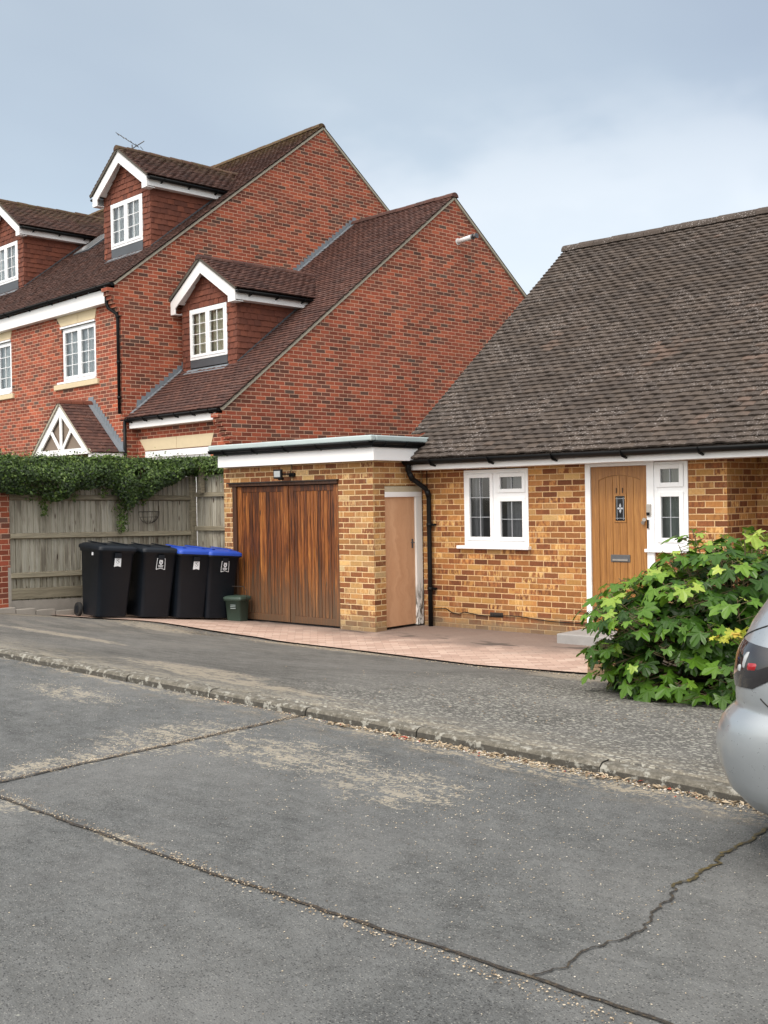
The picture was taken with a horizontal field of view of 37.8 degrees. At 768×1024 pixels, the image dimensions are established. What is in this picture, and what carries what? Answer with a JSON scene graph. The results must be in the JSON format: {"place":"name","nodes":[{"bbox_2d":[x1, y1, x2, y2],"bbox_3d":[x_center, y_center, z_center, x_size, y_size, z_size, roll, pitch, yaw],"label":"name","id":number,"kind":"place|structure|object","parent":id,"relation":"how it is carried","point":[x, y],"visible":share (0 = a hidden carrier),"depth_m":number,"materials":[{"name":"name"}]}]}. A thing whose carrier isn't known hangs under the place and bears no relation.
{"place":"outdoors","nodes":[
{"label":"outdoors","id":0,"kind":"place"},
{"bbox_2d":[0,123,388,457],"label":"brick house","id":1,"kind":"structure","parent":0,"point":[91,352],"depth_m":24.23,"materials":[{"name":"red brick"}]},
{"bbox_2d":[0,342,11,392],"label":"window","id":2,"kind":"structure","parent":1,"relation":"in","point":[5,348],"depth_m":26.13,"materials":[{"name":"white plastic"}]},
{"bbox_2d":[63,322,95,381],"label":"window","id":3,"kind":"structure","parent":1,"relation":"in","point":[79,342],"depth_m":23.49,"materials":[{"name":"white plastic"}]},
{"bbox_2d":[73,234,104,255],"bbox_3d":[-7.157,-6.675,27.781,0.829,0.657,0.780,-2,1,-44],"label":"flashing","id":4,"kind":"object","parent":1,"relation":"in","point":[95,242],"depth_m":27.57,"materials":[{"name":"grey metal"}]},
{"bbox_2d":[120,192,526,545],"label":"brick house","id":5,"kind":"structure","parent":0,"point":[389,323],"depth_m":22.46,"materials":[{"name":"red brick"}]},
{"bbox_2d":[145,447,208,545],"bbox_3d":[-3.916,0.272,21.431,0.080,2.940,2.200,-2,1,-44],"label":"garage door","id":6,"kind":"structure","parent":5,"relation":"in","point":[191,452],"depth_m":21.26,"materials":[{"name":"white plastic"}]},
{"bbox_2d":[61,613,591,674],"bbox_3d":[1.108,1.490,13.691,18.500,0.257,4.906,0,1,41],"label":"paved forecourt","id":7,"kind":"structure","parent":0,"point":[504,648],"depth_m":14.10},
{"bbox_2d":[0,607,127,618],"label":"path edging","id":8,"kind":"object","parent":7,"relation":"on","point":[44,612],"visible":0.32,"depth_m":15.84,"materials":[{"name":"concrete"}]},
{"bbox_2d":[9,475,196,624],"bbox_3d":[-4.145,0.671,16.876,0.140,2.495,3.280,0,1,41],"label":"fence","id":9,"kind":"object","parent":7,"relation":"on","point":[46,561],"visible":0.5,"depth_m":16.38,"materials":[{"name":"weathered wood"},{"name":"concrete"}]},
{"bbox_2d":[0,442,223,533],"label":"ivy","id":10,"kind":"object","parent":9,"relation":"attached to","point":[71,474],"visible":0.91,"depth_m":16.43,"materials":[{"name":"green plant"}]},
{"bbox_2d":[139,511,159,522],"bbox_3d":[-3.606,0.084,17.359,0.162,0.188,0.370,0,1,41],"label":"hanging basket","id":11,"kind":"object","parent":9,"relation":"hanging from","point":[151,517],"visible":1,"depth_m":17.34,"materials":[{"name":"metal"}]},
{"bbox_2d":[74,540,137,616],"bbox_3d":[-3.974,0.960,15.961,0.604,1.081,0.803,4,-2,-39],"label":"wheelie bin","id":12,"kind":"object","parent":7,"relation":"on","point":[106,572],"visible":1,"depth_m":15.72,"materials":[{"name":"black plastic"}]},
{"bbox_2d":[127,542,176,616],"bbox_3d":[-3.435,0.997,16.314,0.604,1.081,0.803,4,-2,-39],"label":"wheelie bin","id":13,"kind":"object","parent":7,"relation":"on","point":[151,580],"visible":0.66,"depth_m":16.05,"materials":[{"name":"black plastic"}]},
{"bbox_2d":[166,544,209,617],"bbox_3d":[-2.976,1.032,16.576,0.604,1.081,0.803,4,-2,-39],"label":"wheelie bin","id":14,"kind":"object","parent":7,"relation":"on","point":[188,594],"visible":0.62,"depth_m":16.29,"materials":[{"name":"black plastic"}]},
{"bbox_2d":[194,464,224,547],"bbox_3d":[-2.660,0.385,17.685,1.015,2.550,0.150,0,1,41],"label":"fence","id":15,"kind":"object","parent":7,"relation":"on","point":[210,526],"visible":0.42,"depth_m":17.80,"materials":[{"name":"grey wood"}]},
{"bbox_2d":[196,546,241,617],"bbox_3d":[-2.611,1.063,16.840,0.604,1.081,0.803,4,-2,-42],"label":"wheelie bin","id":16,"kind":"object","parent":7,"relation":"on","point":[222,570],"visible":0.66,"depth_m":16.56,"materials":[{"name":"black plastic"}]},
{"bbox_2d":[223,586,250,620],"bbox_3d":[-2.187,1.365,16.684,0.349,0.524,0.295,-1,1,27],"label":"food caddy","id":17,"kind":"object","parent":7,"relation":"on","point":[237,607],"visible":0.95,"depth_m":16.59,"materials":[{"name":"green plastic"}]},
{"bbox_2d":[207,435,427,631],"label":"garage","id":18,"kind":"structure","parent":7,"relation":"on","point":[324,532],"depth_m":15.79,"materials":[{"name":"brick"}]},
{"bbox_2d":[237,486,290,621],"bbox_3d":[-1.780,0.614,16.637,1.103,1.985,0.042,0,1,41],"label":"garage door","id":19,"kind":"structure","parent":18,"relation":"in","point":[263,512],"depth_m":16.60,"materials":[{"name":"brown wood"}]},
{"bbox_2d":[289,484,339,626],"bbox_3d":[-0.980,0.607,15.929,0.999,1.985,0.042,0,1,41],"label":"garage door","id":20,"kind":"structure","parent":18,"relation":"in","point":[313,509],"depth_m":15.92,"materials":[{"name":"brown wood"}]},
{"bbox_2d":[385,497,415,626],"bbox_3d":[0.226,0.683,15.571,0.090,1.790,0.654,0,1,41],"label":"side door","id":21,"kind":"structure","parent":18,"relation":"in","point":[399,511],"depth_m":15.58,"materials":[{"name":"brown wood"}]},
{"bbox_2d":[402,206,767,634],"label":"bungalow","id":22,"kind":"object","parent":7,"relation":"on","point":[593,421],"visible":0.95,"depth_m":14.79,"materials":[{"name":"brick"}]},
{"bbox_2d":[464,468,528,545],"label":"window","id":23,"kind":"structure","parent":22,"relation":"in","point":[496,503],"depth_m":15.06,"materials":[{"name":"white plastic"}]},
{"bbox_2d":[591,465,647,630],"bbox_3d":[2.909,0.456,13.830,0.777,2.040,0.100,0,1,41],"label":"front door","id":24,"kind":"structure","parent":22,"relation":"in","point":[618,493],"depth_m":13.84,"materials":[{"name":"brown wood"}]},
{"bbox_2d":[654,461,688,548],"bbox_3d":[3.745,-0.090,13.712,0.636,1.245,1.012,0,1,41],"label":"window","id":25,"kind":"structure","parent":22,"relation":"in","point":[671,504],"depth_m":13.40,"materials":[{"name":"white plastic"}]},
{"bbox_2d":[557,629,616,645],"bbox_3d":[2.754,1.544,13.513,1.200,0.135,0.590,0,1,41],"label":"doorstep","id":26,"kind":"object","parent":7,"relation":"on","point":[578,637],"visible":0.39,"depth_m":13.54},
{"bbox_2d":[587,660,708,685],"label":"wall","id":27,"kind":"structure","parent":7,"relation":"on","point":[596,666],"depth_m":11.24,"materials":[{"name":"brick"}]},
{"label":"soil","id":28,"kind":"structure","parent":27,"relation":"in","visible":0},
{"bbox_2d":[573,526,767,709],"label":"shrub","id":29,"kind":"object","parent":28,"relation":"on","point":[649,620],"visible":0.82,"depth_m":9.01,"materials":[{"name":"green plant"}]},
{"bbox_2d":[0,613,728,782],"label":"pavement","id":30,"kind":"structure","parent":0,"point":[310,675],"depth_m":8.74,"materials":[{"name":"grey asphalt"}]},
{"bbox_2d":[0,492,11,607],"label":"brick pier","id":31,"kind":"structure","parent":30,"relation":"on","point":[5,588],"depth_m":15.56,"materials":[{"name":"brick"}]},
{"bbox_2d":[104,619,719,749],"bbox_3d":[0.323,1.446,11.309,11.870,0.445,4.376,0,1,65],"label":"pavement grit","id":32,"kind":"object","parent":30,"relation":"on","point":[449,679],"visible":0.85,"depth_m":11.05,"materials":[{"name":"grey gravel"}]},
{"bbox_2d":[709,626,748,644],"bbox_3d":[2.653,1.139,8.339,0.556,0.662,0.648,-1,1,-7],"label":"golden shrub","id":33,"kind":"object","parent":30,"relation":"on","point":[738,633],"visible":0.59,"depth_m":8.21,"materials":[{"name":"yellow plant"}]},
{"bbox_2d":[0,657,767,1023],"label":"road","id":34,"kind":"structure","parent":0,"point":[102,913],"depth_m":4.32,"materials":[{"name":"grey asphalt"}]},
{"bbox_2d":[0,715,301,781],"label":"road joint","id":35,"kind":"object","parent":34,"relation":"on","point":[141,750],"visible":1,"depth_m":6.27,"materials":[{"name":"black asphalt"}]},
{"bbox_2d":[0,796,673,1023],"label":"road joint","id":36,"kind":"object","parent":34,"relation":"on","point":[457,952],"visible":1,"depth_m":3.82,"materials":[{"name":"black asphalt"}]},
{"bbox_2d":[0,647,746,803],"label":"kerb","id":37,"kind":"structure","parent":34,"relation":"on","point":[702,786],"depth_m":6.68,"materials":[{"name":"concrete"}]},
{"bbox_2d":[0,674,767,1023],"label":"scattered grit","id":38,"kind":"object","parent":34,"relation":"on","point":[368,810],"visible":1,"depth_m":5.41,"materials":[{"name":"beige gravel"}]},
{"bbox_2d":[196,695,763,815],"bbox_3d":[0.722,1.357,6.087,5.401,0.176,0.211,0,1,41],"label":"kerbside debris","id":39,"kind":"object","parent":34,"relation":"on","point":[597,775],"visible":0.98,"depth_m":6.04,"materials":[{"name":"beige gravel"}]},
{"bbox_2d":[327,722,753,809],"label":"fallen leaves","id":40,"kind":"object","parent":34,"relation":"on","point":[586,774],"visible":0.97,"depth_m":5.98,"materials":[{"name":"beige plant"}]},
{"bbox_2d":[531,887,677,976],"bbox_3d":[0.809,1.427,3.818,0.107,0.004,0.995,0,1,41],"label":"road crack","id":41,"kind":"object","parent":34,"relation":"on","point":[606,942],"visible":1,"depth_m":3.75,"materials":[{"name":"black asphalt"}]},
{"bbox_2d":[671,827,767,886],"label":"road crack","id":42,"kind":"object","parent":34,"relation":"on","point":[763,830],"visible":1,"depth_m":4.56,"materials":[{"name":"black asphalt"}]},
{"bbox_2d":[716,599,767,814],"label":"parked car","id":43,"kind":"object","parent":34,"relation":"on","point":[742,736],"visible":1,"depth_m":4.34,"materials":[{"name":"silver metal"}]},
{"bbox_2d":[0,0,767,294],"label":"sky","id":44,"kind":"structure","parent":0,"point":[553,124],"materials":[{"name":"blue"}]}
]}

